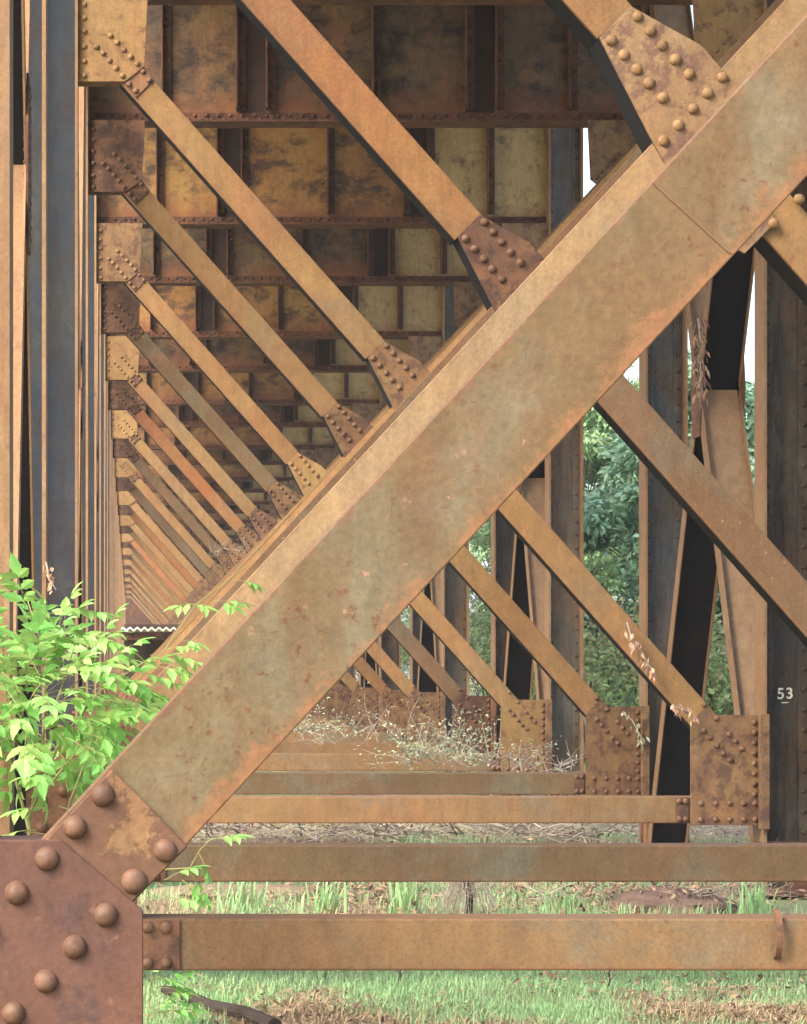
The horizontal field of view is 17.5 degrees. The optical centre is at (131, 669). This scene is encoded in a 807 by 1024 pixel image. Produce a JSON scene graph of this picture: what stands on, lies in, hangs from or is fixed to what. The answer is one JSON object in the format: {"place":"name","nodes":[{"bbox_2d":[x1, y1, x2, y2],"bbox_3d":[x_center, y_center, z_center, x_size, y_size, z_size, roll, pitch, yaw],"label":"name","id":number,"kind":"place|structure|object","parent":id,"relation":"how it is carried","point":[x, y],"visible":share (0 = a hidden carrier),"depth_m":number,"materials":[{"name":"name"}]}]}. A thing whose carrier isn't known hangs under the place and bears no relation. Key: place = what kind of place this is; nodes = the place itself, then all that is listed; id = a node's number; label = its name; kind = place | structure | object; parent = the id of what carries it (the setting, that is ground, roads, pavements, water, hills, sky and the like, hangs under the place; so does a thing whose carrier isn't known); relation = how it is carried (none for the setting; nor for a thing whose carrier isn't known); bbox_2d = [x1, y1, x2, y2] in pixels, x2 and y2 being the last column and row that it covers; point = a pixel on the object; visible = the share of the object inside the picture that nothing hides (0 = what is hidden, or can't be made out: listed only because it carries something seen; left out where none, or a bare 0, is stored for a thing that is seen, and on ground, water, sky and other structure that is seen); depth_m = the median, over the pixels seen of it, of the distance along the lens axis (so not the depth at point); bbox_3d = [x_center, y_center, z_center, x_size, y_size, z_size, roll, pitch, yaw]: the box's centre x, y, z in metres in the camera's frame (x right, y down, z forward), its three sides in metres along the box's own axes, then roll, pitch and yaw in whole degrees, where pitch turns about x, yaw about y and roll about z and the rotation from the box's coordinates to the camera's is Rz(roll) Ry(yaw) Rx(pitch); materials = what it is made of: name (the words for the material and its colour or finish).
{"place":"outdoors","nodes":[
{"label":"outdoors","id":0,"kind":"place"},
{"bbox_2d":[121,624,179,677],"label":"shed roof","id":1,"kind":"structure","parent":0,"point":[161,633],"depth_m":41.30,"materials":[{"name":"white paint"}]},
{"bbox_2d":[208,532,255,557],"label":"dead weeds","id":2,"kind":"object","parent":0,"point":[231,549],"visible":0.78,"depth_m":26.53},
{"bbox_2d":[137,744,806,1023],"bbox_3d":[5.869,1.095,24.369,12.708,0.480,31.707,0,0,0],"label":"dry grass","id":3,"kind":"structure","parent":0,"point":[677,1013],"depth_m":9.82,"materials":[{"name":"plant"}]},
{"bbox_2d":[137,672,806,1023],"bbox_3d":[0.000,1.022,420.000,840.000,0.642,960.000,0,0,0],"label":"ground","id":4,"kind":"structure","parent":0,"point":[802,903],"depth_m":14.18,"materials":[{"name":"soil"}]},
{"bbox_2d":[0,552,203,834],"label":"climbing vine","id":5,"kind":"object","parent":4,"relation":"on","point":[55,643],"visible":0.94,"depth_m":6.67,"materials":[{"name":"green plant"}]},
{"bbox_2d":[0,730,113,834],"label":"vine spray","id":6,"kind":"object","parent":5,"relation":"attached to","point":[15,815],"visible":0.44,"depth_m":6.47,"materials":[{"name":"green plant"}]},
{"bbox_2d":[138,565,264,679],"bbox_3d":[0.186,-0.119,7.245,0.387,0.353,0.116,0,0,0],"label":"vine spray","id":7,"kind":"object","parent":5,"relation":"attached to","point":[196,646],"visible":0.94,"depth_m":7.23,"materials":[{"name":"green plant"}]},
{"bbox_2d":[160,834,254,912],"bbox_3d":[0.175,0.488,6.189,0.241,0.195,0.092,0,0,0],"label":"vine spray","id":8,"kind":"object","parent":5,"relation":"attached to","point":[200,900],"visible":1,"depth_m":6.18,"materials":[{"name":"green plant"}]},
{"bbox_2d":[125,596,154,623],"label":"steel bent","id":9,"kind":"object","parent":4,"relation":"on","point":[142,610],"visible":0.01,"depth_m":119.66,"materials":[{"name":"beige paint"}]},
{"bbox_2d":[125,593,156,623],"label":"steel bent","id":10,"kind":"object","parent":4,"relation":"on","point":[127,594],"visible":0.02,"depth_m":115.51,"materials":[{"name":"brown paint"}]},
{"bbox_2d":[125,590,159,623],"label":"steel bent","id":11,"kind":"object","parent":4,"relation":"on","point":[140,603],"visible":0.02,"depth_m":112.16,"materials":[{"name":"beige paint"}]},
{"bbox_2d":[124,588,161,623],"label":"steel bent","id":12,"kind":"object","parent":4,"relation":"on","point":[139,599],"visible":0.02,"depth_m":108.01,"materials":[{"name":"brown paint"}]},
{"bbox_2d":[124,585,164,623],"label":"steel bent","id":13,"kind":"object","parent":4,"relation":"on","point":[144,602],"visible":0.01,"depth_m":104.66,"materials":[{"name":"beige paint"}]},
{"bbox_2d":[124,582,167,623],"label":"steel bent","id":14,"kind":"object","parent":4,"relation":"on","point":[145,600],"visible":0.01,"depth_m":100.51,"materials":[{"name":"orange paint"}]},
{"bbox_2d":[124,578,169,623],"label":"steel bent","id":15,"kind":"object","parent":4,"relation":"on","point":[145,597],"visible":0.01,"depth_m":97.16,"materials":[{"name":"beige paint"}]},
{"bbox_2d":[123,570,175,623],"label":"steel bent","id":16,"kind":"object","parent":4,"relation":"on","point":[146,590],"visible":0.02,"depth_m":89.66,"materials":[{"name":"beige paint"}]},
{"bbox_2d":[122,565,177,674],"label":"steel bent","id":17,"kind":"object","parent":4,"relation":"on","point":[126,567],"visible":0.02,"depth_m":85.51,"materials":[{"name":"beige paint"}]},
{"bbox_2d":[122,560,180,622],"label":"steel bent","id":18,"kind":"object","parent":4,"relation":"on","point":[147,582],"visible":0.01,"depth_m":82.16,"materials":[{"name":"beige paint"}]},
{"bbox_2d":[154,544,224,549],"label":"cross girder","id":19,"kind":"object","parent":18,"relation":"on","point":[203,546],"visible":0.06,"depth_m":82.24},
{"bbox_2d":[120,542,188,674],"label":"steel bent","id":20,"kind":"object","parent":4,"relation":"on","point":[149,568],"visible":0.03,"depth_m":70.51,"materials":[{"name":"beige paint"}]},
{"bbox_2d":[137,523,253,529],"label":"cross girder","id":21,"kind":"object","parent":20,"relation":"on","point":[224,526],"visible":0.04,"depth_m":70.60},
{"bbox_2d":[119,534,191,674],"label":"steel bent","id":22,"kind":"object","parent":4,"relation":"on","point":[152,564],"visible":0.02,"depth_m":67.16,"materials":[{"name":"orange paint"}]},
{"bbox_2d":[147,514,250,522],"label":"cross girder","id":23,"kind":"object","parent":22,"relation":"on","point":[218,518],"visible":0.09,"depth_m":67.25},
{"bbox_2d":[125,588,194,623],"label":"abutment","id":24,"kind":"object","parent":4,"relation":"on","point":[134,614],"depth_m":121.45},
{"bbox_2d":[117,501,204,673],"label":"steel bent","id":25,"kind":"object","parent":4,"relation":"on","point":[155,540],"visible":0.04,"depth_m":55.51,"materials":[{"name":"orange paint"}]},
{"bbox_2d":[143,481,288,492],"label":"cross girder","id":26,"kind":"object","parent":25,"relation":"on","point":[249,486],"visible":0.21,"depth_m":55.60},
{"bbox_2d":[123,565,220,673],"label":"steel bent","id":27,"kind":"object","parent":4,"relation":"on","point":[145,593],"visible":0.02,"depth_m":93.01,"materials":[{"name":"green paint"}]},
{"bbox_2d":[145,970,209,1023],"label":"weed plant","id":28,"kind":"object","parent":4,"relation":"on","point":[185,994],"visible":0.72,"depth_m":9.30,"materials":[{"name":"green plant"}]},
{"bbox_2d":[121,543,241,674],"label":"steel bent","id":29,"kind":"object","parent":4,"relation":"on","point":[139,568],"visible":0.02,"depth_m":78.01,"materials":[{"name":"orange paint"}]},
{"bbox_2d":[153,538,240,543],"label":"cross girder","id":30,"kind":"object","parent":29,"relation":"on","point":[235,540],"visible":0.08,"depth_m":78.10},
{"bbox_2d":[121,545,242,617],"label":"steel bent","id":31,"kind":"object","parent":4,"relation":"on","point":[126,551],"visible":0.02,"depth_m":74.66,"materials":[{"name":"beige paint"}]},
{"bbox_2d":[145,530,238,537],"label":"cross girder","id":32,"kind":"object","parent":31,"relation":"on","point":[231,534],"visible":0.09,"depth_m":74.75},
{"bbox_2d":[119,513,269,617],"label":"steel bent","id":33,"kind":"object","parent":4,"relation":"on","point":[151,555],"visible":0.02,"depth_m":63.01,"materials":[{"name":"beige paint"}]},
{"bbox_2d":[139,505,269,513],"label":"cross girder","id":34,"kind":"object","parent":33,"relation":"on","point":[210,509],"visible":0.18,"depth_m":63.10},
{"bbox_2d":[118,504,278,674],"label":"steel bent","id":35,"kind":"object","parent":4,"relation":"on","point":[125,520],"visible":0.02,"depth_m":59.66,"materials":[{"name":"beige paint"}]},
{"bbox_2d":[136,493,271,504],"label":"cross girder","id":36,"kind":"object","parent":35,"relation":"on","point":[254,498],"visible":0.16,"depth_m":59.75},
{"bbox_2d":[116,480,300,681],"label":"steel bent","id":37,"kind":"object","parent":4,"relation":"on","point":[125,498],"visible":0.02,"depth_m":52.16,"materials":[{"name":"beige paint"}]},
{"bbox_2d":[136,465,293,480],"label":"cross girder","id":38,"kind":"object","parent":37,"relation":"on","point":[276,472],"visible":0.22,"depth_m":52.25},
{"bbox_2d":[114,468,314,710],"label":"steel bent","id":39,"kind":"object","parent":4,"relation":"on","point":[124,484],"depth_m":48.01,"materials":[{"name":"green paint"}]},
{"bbox_2d":[137,450,315,464],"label":"cross girder","id":40,"kind":"object","parent":39,"relation":"on","point":[226,457],"visible":0.12,"depth_m":48.10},
{"bbox_2d":[161,985,281,1023],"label":"fallen branch","id":41,"kind":"object","parent":4,"relation":"on","point":[247,1013],"visible":0.73,"depth_m":9.56,"materials":[{"name":"brown wood"}]},
{"bbox_2d":[113,448,355,715],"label":"steel bent","id":42,"kind":"object","parent":4,"relation":"on","point":[124,467],"visible":0.24,"depth_m":44.64,"materials":[{"name":"beige paint"}]},
{"bbox_2d":[137,428,334,449],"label":"cross girder","id":43,"kind":"object","parent":42,"relation":"on","point":[297,438],"visible":0.2,"depth_m":44.75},
{"bbox_2d":[111,426,364,719],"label":"steel bent","id":44,"kind":"object","parent":4,"relation":"on","point":[122,448],"visible":0.18,"depth_m":40.50,"materials":[{"name":"green paint"}]},
{"bbox_2d":[137,406,352,427],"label":"cross girder","id":45,"kind":"object","parent":44,"relation":"on","point":[284,416],"visible":0.26,"depth_m":40.60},
{"bbox_2d":[213,882,271,913],"bbox_3d":[0.594,1.145,13.628,0.481,0.269,0.473,0,0,28],"label":"grass tuft","id":46,"kind":"object","parent":4,"relation":"on","point":[242,896],"visible":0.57,"depth_m":13.60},
{"bbox_2d":[146,883,347,901],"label":"soil bank","id":47,"kind":"structure","parent":4,"relation":"on","point":[271,887],"depth_m":14.47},
{"bbox_2d":[108,389,400,725],"bbox_3d":[1.621,-1.860,37.215,4.634,6.252,0.390,0,0,0],"label":"steel bent","id":48,"kind":"object","parent":4,"relation":"on","point":[122,424],"visible":0.32,"depth_m":37.15,"materials":[{"name":"beige paint"}]},
{"bbox_2d":[138,373,379,405],"bbox_3d":[1.621,-4.392,37.258,3.849,1.188,0.225,0,0,0],"label":"cross girder","id":49,"kind":"object","parent":48,"relation":"on","point":[277,389],"visible":0.36,"depth_m":37.25,"materials":[{"name":"metal"}]},
{"bbox_2d":[106,370,422,731],"bbox_3d":[1.621,-1.860,33.065,4.634,6.252,0.390,0,0,0],"label":"steel bent","id":50,"kind":"object","parent":4,"relation":"on","point":[121,395],"visible":0.27,"depth_m":33.01,"materials":[{"name":"orange paint"}]},
{"bbox_2d":[138,339,408,372],"bbox_3d":[1.621,-4.392,33.108,3.849,1.188,0.225,0,0,0],"label":"cross girder","id":51,"kind":"object","parent":50,"relation":"on","point":[312,355],"visible":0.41,"depth_m":33.10,"materials":[{"name":"metal"}]},
{"bbox_2d":[101,286,469,771],"bbox_3d":[1.621,-1.860,29.715,4.634,6.252,0.390,0,0,0],"label":"steel bent","id":52,"kind":"object","parent":4,"relation":"on","point":[119,358],"visible":0.38,"depth_m":29.66,"materials":[{"name":"beige paint"}]},
{"bbox_2d":[105,286,441,338],"bbox_3d":[1.621,-4.392,29.758,3.849,1.188,0.225,0,0,0],"label":"cross girder","id":53,"kind":"object","parent":52,"relation":"on","point":[386,312],"visible":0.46,"depth_m":29.75,"materials":[{"name":"metal"}]},
{"bbox_2d":[293,697,354,731],"bbox_3d":[2.014,0.545,29.988,1.127,0.496,0.854,0,0,0],"label":"brush heap","id":54,"kind":"object","parent":52,"relation":"on","point":[304,722],"visible":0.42,"depth_m":29.96,"materials":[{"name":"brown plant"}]},
{"bbox_2d":[97,282,514,771],"bbox_3d":[1.621,-1.860,25.565,4.634,6.252,0.390,0,0,0],"label":"steel bent","id":55,"kind":"object","parent":4,"relation":"on","point":[118,308],"visible":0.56,"depth_m":25.50,"materials":[{"name":"green paint"}]},
{"bbox_2d":[97,284,98,695],"bbox_3d":[-0.450,-1.764,23.890,0.288,5.991,3.198,0,0,0],"label":"side brace","id":56,"kind":"object","parent":55,"relation":"attached to","point":[97,465],"visible":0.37,"depth_m":24.32,"materials":[{"name":"paint"}]},
{"bbox_2d":[140,229,471,285],"bbox_3d":[1.621,-4.392,25.608,3.849,1.188,0.225,0,0,0],"label":"cross girder","id":57,"kind":"object","parent":55,"relation":"on","point":[378,257],"visible":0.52,"depth_m":25.60,"materials":[{"name":"metal"}]},
{"bbox_2d":[417,571,440,691],"bbox_3d":[3.691,-1.764,31.390,0.288,5.991,3.198,0,0,0],"label":"side brace","id":58,"kind":"object","parent":55,"relation":"attached to","point":[430,641],"depth_m":32.02,"materials":[{"name":"paint"}]},
{"bbox_2d":[192,823,431,842],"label":"stick litter","id":59,"kind":"object","parent":4,"relation":"on","point":[330,832],"visible":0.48,"depth_m":19.22,"materials":[{"name":"brown plant"}]},
{"bbox_2d":[298,882,354,913],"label":"grass tuft","id":60,"kind":"object","parent":4,"relation":"on","point":[326,897],"visible":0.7,"depth_m":13.59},
{"bbox_2d":[89,128,582,771],"bbox_3d":[1.621,-1.860,22.215,4.634,6.252,0.390,0,0,0],"label":"steel bent","id":61,"kind":"object","parent":4,"relation":"on","point":[555,716],"visible":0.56,"depth_m":22.16,"materials":[{"name":"beige paint"}]},
{"bbox_2d":[96,128,545,228],"bbox_3d":[1.621,-4.392,22.258,3.849,1.188,0.225,0,0,0],"label":"cross girder","id":62,"kind":"object","parent":61,"relation":"on","point":[315,178],"visible":0.58,"depth_m":22.25,"materials":[{"name":"metal"}]},
{"bbox_2d":[497,459,544,771],"bbox_3d":[3.691,-1.764,23.890,0.288,5.991,3.198,0,0,0],"label":"side brace","id":63,"kind":"object","parent":61,"relation":"attached to","point":[527,593],"visible":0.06,"depth_m":24.16,"materials":[{"name":"paint"}]},
{"bbox_2d":[293,702,391,744],"bbox_3d":[1.912,0.500,24.063,1.048,0.409,0.811,0,0,0],"label":"brush heap","id":64,"kind":"object","parent":4,"relation":"on","point":[346,736],"visible":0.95,"depth_m":24.03,"materials":[{"name":"beige plant"}]},
{"bbox_2d":[279,882,458,904],"bbox_3d":[1.298,1.191,14.377,0.976,0.390,0.667,0,0,0],"label":"root tangle","id":65,"kind":"object","parent":4,"relation":"on","point":[370,889],"visible":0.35,"depth_m":14.34,"materials":[{"name":"brown wood"}]},
{"bbox_2d":[364,638,378,687],"bbox_3d":[3.691,-1.764,38.890,0.288,5.991,3.198,0,0,0],"label":"side brace","id":66,"kind":"object","parent":4,"relation":"on","point":[371,662],"depth_m":39.74,"materials":[{"name":"paint"}]},
{"bbox_2d":[82,5,688,842],"bbox_3d":[1.621,-1.860,18.065,4.634,6.252,0.390,0,0,0],"label":"steel bent","id":67,"kind":"object","parent":4,"relation":"on","point":[618,761],"visible":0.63,"depth_m":18.00,"materials":[{"name":"beige paint"}]},
{"bbox_2d":[79,87,83,704],"bbox_3d":[-0.450,-1.764,16.380,0.288,5.991,3.217,0,0,0],"label":"side brace","id":68,"kind":"object","parent":67,"relation":"attached to","point":[81,157],"visible":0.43,"depth_m":16.87,"materials":[{"name":"paint"}]},
{"bbox_2d":[88,5,640,127],"bbox_3d":[1.621,-4.392,18.108,3.849,1.188,0.225,0,0,0],"label":"cross girder","id":69,"kind":"object","parent":67,"relation":"on","point":[433,66],"visible":0.81,"depth_m":18.10,"materials":[{"name":"metal"}]},
{"bbox_2d":[621,711,649,751],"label":"dry vine","id":70,"kind":"object","parent":67,"relation":"attached to","point":[642,742],"visible":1,"depth_m":17.85,"materials":[{"name":"beige plant"}]},
{"bbox_2d":[648,5,753,842],"bbox_3d":[3.691,-1.764,16.380,0.288,5.991,3.217,0,0,0],"label":"side brace","id":71,"kind":"object","parent":67,"relation":"attached to","point":[720,303],"visible":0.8,"depth_m":16.31,"materials":[{"name":"paint"}]},
{"bbox_2d":[376,882,429,913],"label":"grass tuft","id":72,"kind":"object","parent":4,"relation":"on","point":[401,898],"visible":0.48,"depth_m":13.59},
{"bbox_2d":[0,14,806,1023],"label":"steel bent","id":73,"kind":"object","parent":4,"relation":"on","point":[94,862],"visible":1,"depth_m":3.54,"materials":[{"name":"beige paint"}]},
{"bbox_2d":[0,0,806,969],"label":"steel bent","id":74,"kind":"object","parent":4,"relation":"on","point":[672,90],"visible":0.58,"depth_m":7.46,"materials":[{"name":"beige paint"}]},
{"bbox_2d":[13,0,37,834],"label":"side brace","id":75,"kind":"object","parent":74,"relation":"attached to","point":[23,526],"visible":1,"depth_m":9.00,"materials":[{"name":"paint"}]},
{"bbox_2d":[772,909,782,958],"bbox_3d":[1.849,0.758,7.443,0.018,0.144,0.057,0,0,0],"label":"iron strap","id":76,"kind":"object","parent":74,"relation":"attached to","point":[779,934],"visible":1,"depth_m":7.42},
{"bbox_2d":[354,681,463,742],"bbox_3d":[2.515,0.388,23.525,1.015,0.569,0.824,0,0,-19],"label":"brush heap","id":77,"kind":"object","parent":4,"relation":"on","point":[394,722],"visible":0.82,"depth_m":23.58,"materials":[{"name":"beige plant"}]},
{"bbox_2d":[356,600,469,682],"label":"broadleaf tree","id":78,"kind":"object","parent":4,"relation":"on","point":[407,611],"depth_m":76.74,"materials":[{"name":"green plant"}]},
{"bbox_2d":[29,0,806,881],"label":"steel bent","id":79,"kind":"object","parent":4,"relation":"on","point":[501,264],"visible":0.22,"depth_m":10.59,"materials":[{"name":"orange paint"}]},
{"bbox_2d":[43,562,56,593],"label":"dry vine","id":80,"kind":"object","parent":79,"relation":"attached to","point":[51,582],"visible":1,"depth_m":10.50,"materials":[{"name":"beige plant"}]},
{"bbox_2d":[356,607,489,691],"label":"shrub","id":81,"kind":"object","parent":4,"relation":"on","point":[406,658],"visible":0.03,"depth_m":49.49,"materials":[{"name":"green plant"}]},
{"bbox_2d":[48,0,806,896],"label":"steel bent","id":82,"kind":"object","parent":4,"relation":"on","point":[748,770],"visible":0.52,"depth_m":14.64,"materials":[{"name":"beige paint"}]},
{"bbox_2d":[147,0,692,4],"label":"cross girder","id":83,"kind":"object","parent":82,"relation":"on","point":[408,2],"visible":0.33,"depth_m":14.79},
{"bbox_2d":[624,622,658,680],"bbox_3d":[2.857,-0.100,14.570,0.194,0.344,0.069,0,0,0],"label":"dry vine","id":84,"kind":"object","parent":82,"relation":"attached to","point":[633,646],"visible":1,"depth_m":14.56,"materials":[{"name":"beige plant"}]},
{"bbox_2d":[671,704,698,726],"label":"dry vine","id":85,"kind":"object","parent":82,"relation":"attached to","point":[677,712],"visible":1,"depth_m":14.49,"materials":[{"name":"beige plant"}]},
{"bbox_2d":[690,318,710,408],"bbox_3d":[3.324,-1.790,15.191,0.125,0.537,0.103,0,0,0],"label":"dry vine","id":86,"kind":"object","parent":82,"relation":"attached to","point":[698,378],"visible":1,"depth_m":15.20,"materials":[{"name":"brown plant"}]},
{"bbox_2d":[354,707,557,769],"bbox_3d":[2.583,0.547,20.565,1.634,0.510,1.016,0,0,0],"label":"brush heap","id":87,"kind":"object","parent":4,"relation":"on","point":[406,754],"visible":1,"depth_m":20.60,"materials":[{"name":"beige plant"}]},
{"bbox_2d":[429,882,499,913],"bbox_3d":[1.704,1.157,13.290,0.367,0.408,0.387,0,0,36],"label":"root stump","id":88,"kind":"object","parent":4,"relation":"on","point":[468,889],"visible":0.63,"depth_m":13.27,"materials":[{"name":"brown wood"}]},
{"bbox_2d":[401,523,588,695],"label":"broadleaf tree","id":89,"kind":"object","parent":4,"relation":"on","point":[480,559],"visible":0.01,"depth_m":57.14,"materials":[{"name":"green plant"}]},
{"bbox_2d":[354,759,638,842],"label":"stick litter","id":90,"kind":"object","parent":4,"relation":"on","point":[439,831],"visible":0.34,"depth_m":19.40,"materials":[{"name":"brown plant"}]},
{"bbox_2d":[469,598,536,699],"bbox_3d":[5.470,-0.072,38.928,2.640,2.334,2.086,0,0,0],"label":"shrub","id":91,"kind":"object","parent":4,"relation":"on","point":[472,634],"visible":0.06,"depth_m":38.77,"materials":[{"name":"green plant"}]},
{"bbox_2d":[473,735,585,771],"bbox_3d":[3.116,0.682,20.418,1.062,0.341,0.800,0,0,0],"label":"brush heap","id":92,"kind":"object","parent":4,"relation":"on","point":[537,763],"visible":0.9,"depth_m":20.38,"materials":[{"name":"beige plant"}]},
{"bbox_2d":[469,359,638,716],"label":"broadleaf tree","id":93,"kind":"object","parent":4,"relation":"on","point":[593,462],"visible":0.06,"depth_m":43.23,"materials":[{"name":"green plant"}]},
{"bbox_2d":[535,884,580,913],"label":"grass tuft","id":94,"kind":"object","parent":4,"relation":"on","point":[566,902],"visible":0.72,"depth_m":13.58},
{"bbox_2d":[484,592,638,764],"bbox_3d":[5.649,0.123,32.014,2.436,2.123,2.341,0,0,38],"label":"shrub","id":95,"kind":"object","parent":4,"relation":"on","point":[594,677],"visible":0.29,"depth_m":31.61,"materials":[{"name":"green plant"}]},
{"bbox_2d":[485,759,748,842],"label":"stick litter","id":96,"kind":"object","parent":4,"relation":"on","point":[568,826],"visible":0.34,"depth_m":19.09,"materials":[{"name":"brown plant"}]},
{"bbox_2d":[599,884,736,913],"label":"soil bank","id":97,"kind":"structure","parent":4,"relation":"on","point":[634,897],"depth_m":13.82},
{"bbox_2d":[496,830,664,909],"bbox_3d":[2.486,1.147,14.149,1.097,0.573,0.708,0,0,-13],"label":"root tangle","id":98,"kind":"object","parent":97,"relation":"on","point":[616,888],"visible":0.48,"depth_m":14.14,"materials":[{"name":"brown plant"}]},
{"bbox_2d":[583,349,753,714],"bbox_3d":[7.464,-1.539,33.940,4.767,5.393,4.634,0,0,0],"label":"broadleaf tree","id":99,"kind":"object","parent":4,"relation":"on","point":[608,519],"visible":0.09,"depth_m":33.34,"materials":[{"name":"green plant"}]},
{"bbox_2d":[619,593,733,714],"bbox_3d":[6.112,0.212,26.466,2.134,2.056,2.014,0,0,37],"label":"shrub","id":100,"kind":"object","parent":4,"relation":"on","point":[713,674],"visible":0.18,"depth_m":26.17,"materials":[{"name":"green plant"}]},
{"bbox_2d":[709,608,729,714],"bbox_3d":[7.320,0.089,27.437,2.732,2.295,2.335,0,0,0],"label":"shrub","id":101,"kind":"object","parent":4,"relation":"on","point":[715,620],"depth_m":27.50,"materials":[{"name":"green plant"}]},
{"bbox_2d":[658,838,806,910],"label":"root tangle","id":102,"kind":"object","parent":4,"relation":"on","point":[710,889],"visible":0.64,"depth_m":13.87,"materials":[{"name":"brown bark"}]},
{"bbox_2d":[721,882,792,913],"bbox_3d":[3.247,1.170,13.584,0.457,0.267,0.307,0,0,-38],"label":"grass tuft","id":103,"kind":"object","parent":4,"relation":"on","point":[757,902],"visible":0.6,"depth_m":13.57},
{"bbox_2d":[138,734,806,1023],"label":"grass","id":104,"kind":"structure","parent":0,"point":[586,1008],"depth_m":10.55,"materials":[{"name":"plant"}]},
{"bbox_2d":[401,5,753,671],"label":"sky","id":105,"kind":"structure","parent":0,"point":[588,184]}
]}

